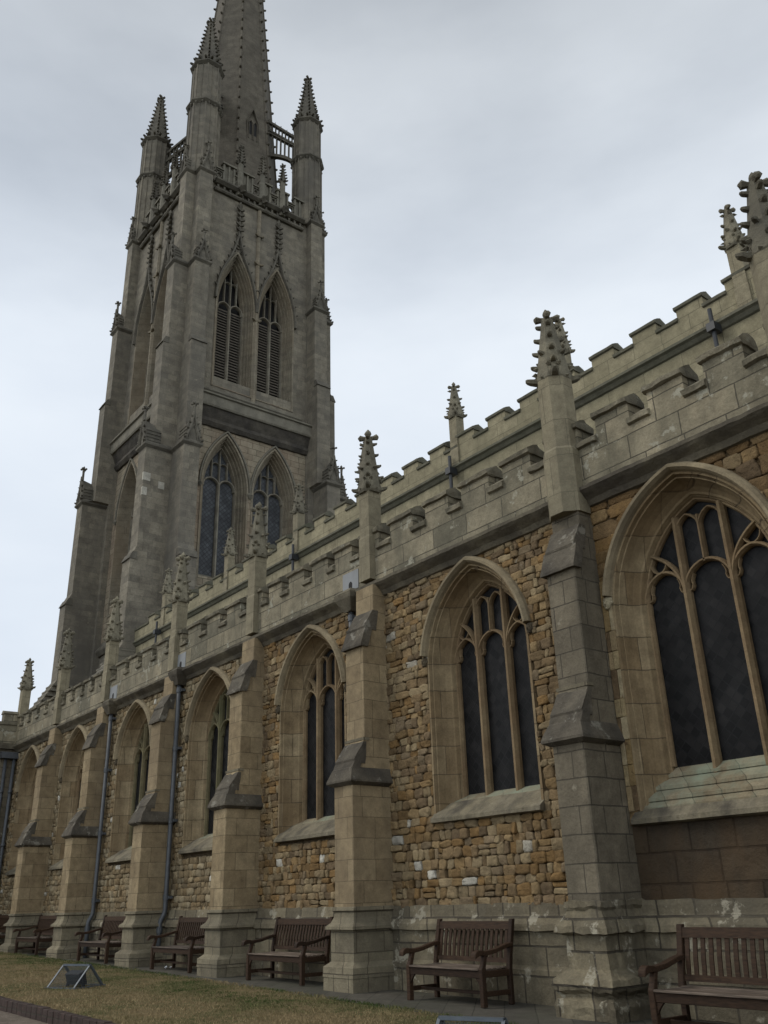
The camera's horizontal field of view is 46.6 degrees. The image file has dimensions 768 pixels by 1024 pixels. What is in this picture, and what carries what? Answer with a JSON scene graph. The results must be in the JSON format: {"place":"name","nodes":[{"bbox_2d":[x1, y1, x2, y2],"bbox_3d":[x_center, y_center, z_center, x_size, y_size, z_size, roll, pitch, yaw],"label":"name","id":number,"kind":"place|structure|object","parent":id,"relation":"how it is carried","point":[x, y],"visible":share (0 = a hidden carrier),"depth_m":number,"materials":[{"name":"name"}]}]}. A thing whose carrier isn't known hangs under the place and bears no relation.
{"place":"outdoors","nodes":[
{"label":"outdoors","id":0,"kind":"place"},
{"bbox_2d":[0,1011,47,1023],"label":"path","id":1,"kind":"structure","parent":0,"point":[7,1018],"depth_m":12.72,"materials":[{"name":"grey concrete"}]},
{"bbox_2d":[0,952,474,1023],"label":"lawn","id":2,"kind":"structure","parent":0,"point":[120,1008],"depth_m":12.85,"materials":[{"name":"plant"}]},
{"bbox_2d":[43,964,105,989],"bbox_3d":[-5.341,8.040,15.472,0.740,0.366,0.712,-13,-26,25],"label":"floodlight","id":3,"kind":"object","parent":2,"relation":"on","point":[77,977],"visible":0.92,"depth_m":15.41,"materials":[{"name":"black metal"}]},
{"bbox_2d":[436,1015,508,1023],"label":"floodlight","id":4,"kind":"object","parent":2,"relation":"on","point":[441,1019],"visible":1,"depth_m":7.89,"materials":[{"name":"black metal"}]},
{"bbox_2d":[20,952,724,1023],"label":"paving","id":5,"kind":"structure","parent":0,"point":[523,1013],"depth_m":12.54,"materials":[{"name":"grey stone"}]},
{"bbox_2d":[0,914,8,944],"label":"park bench","id":6,"kind":"object","parent":5,"relation":"on","point":[4,919],"visible":0.39,"depth_m":28.95,"materials":[{"name":"brown wood"}]},
{"bbox_2d":[13,915,56,954],"bbox_3d":[-9.976,12.136,25.641,0.796,1.030,1.880,16,-29,-35],"label":"park bench","id":7,"kind":"object","parent":5,"relation":"on","point":[43,925],"visible":0.78,"depth_m":25.83,"materials":[{"name":"brown wood"}]},
{"bbox_2d":[74,915,125,963],"bbox_3d":[-6.919,10.524,22.027,0.796,1.030,1.880,16,-29,-35],"label":"park bench","id":8,"kind":"object","parent":5,"relation":"on","point":[107,933],"visible":0.75,"depth_m":22.28,"materials":[{"name":"brown wood"}]},
{"bbox_2d":[147,916,207,972],"bbox_3d":[-4.260,9.120,18.883,0.796,1.030,1.880,16,-29,-35],"label":"park bench","id":9,"kind":"object","parent":5,"relation":"on","point":[174,949],"visible":0.8,"depth_m":19.17,"materials":[{"name":"brown wood"}]},
{"bbox_2d":[241,917,333,985],"bbox_3d":[-1.730,7.785,15.891,0.796,1.030,1.880,16,-29,-35],"label":"park bench","id":10,"kind":"object","parent":5,"relation":"on","point":[301,959],"visible":0.98,"depth_m":15.95,"materials":[{"name":"brown wood"}]},
{"bbox_2d":[399,919,514,1007],"bbox_3d":[1.024,6.255,12.454,0.796,1.030,1.600,16,-29,-35],"label":"park bench","id":11,"kind":"object","parent":5,"relation":"on","point":[480,973],"visible":1,"depth_m":12.48,"materials":[{"name":"brown wood"}]},
{"bbox_2d":[638,924,767,1023],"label":"park bench","id":12,"kind":"object","parent":5,"relation":"on","point":[684,994],"visible":1,"depth_m":9.04,"materials":[{"name":"brown wood"}]},
{"bbox_2d":[0,0,767,720],"label":"sky","id":13,"kind":"structure","parent":0,"point":[491,166],"materials":[{"name":"grey"}]},
{"label":"ground","id":14,"kind":"structure","parent":0,"visible":0},
{"bbox_2d":[0,996,115,1023],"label":"kerb","id":15,"kind":"structure","parent":14,"relation":"on","point":[45,1014],"depth_m":12.48,"materials":[{"name":"brick"}]},
{"bbox_2d":[31,0,348,707],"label":"church tower","id":16,"kind":"structure","parent":14,"relation":"on","point":[216,421],"depth_m":48.51,"materials":[{"name":"stone"}]},
{"bbox_2d":[107,458,136,617],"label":"tower window","id":17,"kind":"structure","parent":16,"relation":"in","point":[123,520],"depth_m":47.23,"materials":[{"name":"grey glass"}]},
{"bbox_2d":[128,235,153,423],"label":"belfry window","id":18,"kind":"structure","parent":16,"relation":"in","point":[141,338],"depth_m":51.51,"materials":[{"name":"stone"}]},
{"bbox_2d":[147,210,172,405],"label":"belfry window","id":19,"kind":"structure","parent":16,"relation":"in","point":[159,300],"depth_m":50.01,"materials":[{"name":"stone"}]},
{"bbox_2d":[195,431,250,586],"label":"tower window","id":20,"kind":"structure","parent":16,"relation":"in","point":[224,485],"depth_m":44.31,"materials":[{"name":"grey glass"}]},
{"bbox_2d":[210,202,258,397],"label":"belfry window","id":21,"kind":"structure","parent":16,"relation":"in","point":[224,351],"depth_m":48.83,"materials":[{"name":"stone"}]},
{"bbox_2d":[249,446,296,545],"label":"tower window","id":22,"kind":"structure","parent":16,"relation":"in","point":[272,486],"depth_m":46.46,"materials":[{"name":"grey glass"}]},
{"bbox_2d":[255,220,297,411],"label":"belfry window","id":23,"kind":"structure","parent":16,"relation":"in","point":[266,366],"depth_m":50.35,"materials":[{"name":"stone"}]},
{"bbox_2d":[0,171,767,1023],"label":"church","id":24,"kind":"structure","parent":14,"relation":"on","point":[506,663],"depth_m":14.71,"materials":[{"name":"stone"}]},
{"bbox_2d":[5,745,39,875],"bbox_3d":[-12.051,10.150,30.629,0.652,4.251,2.615,16,-29,-35],"label":"window","id":25,"kind":"structure","parent":24,"relation":"in","point":[25,783],"depth_m":31.46,"materials":[{"name":"stone"}]},
{"bbox_2d":[49,724,88,870],"bbox_3d":[-9.332,8.680,27.427,0.652,4.250,2.655,16,-29,-35],"label":"window","id":26,"kind":"structure","parent":24,"relation":"in","point":[71,766],"depth_m":28.25,"materials":[{"name":"stone"}]},
{"bbox_2d":[105,699,151,862],"bbox_3d":[-6.619,7.214,24.233,0.652,4.250,2.655,16,-29,-35],"label":"window","id":27,"kind":"structure","parent":24,"relation":"in","point":[131,754],"depth_m":24.90,"materials":[{"name":"stone"}]},
{"bbox_2d":[178,666,230,854],"bbox_3d":[-3.912,5.750,21.046,0.652,4.250,2.655,16,-29,-35],"label":"window","id":28,"kind":"structure","parent":24,"relation":"in","point":[206,727],"depth_m":21.68,"materials":[{"name":"stone"}]},
{"bbox_2d":[273,624,346,842],"bbox_3d":[-1.297,4.336,17.968,0.652,4.248,2.655,16,-29,-35],"label":"window","id":29,"kind":"structure","parent":24,"relation":"in","point":[310,693],"depth_m":18.39,"materials":[{"name":"stone"}]},
{"bbox_2d":[419,556,545,823],"bbox_3d":[1.655,2.741,14.493,0.652,4.250,2.655,16,-29,-35],"label":"window","id":30,"kind":"structure","parent":24,"relation":"in","point":[475,650],"depth_m":14.73,"materials":[{"name":"stone"}]},
{"bbox_2d":[602,461,767,825],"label":"window","id":31,"kind":"structure","parent":24,"relation":"in","point":[685,576],"depth_m":11.78,"materials":[{"name":"stone"}]}
]}

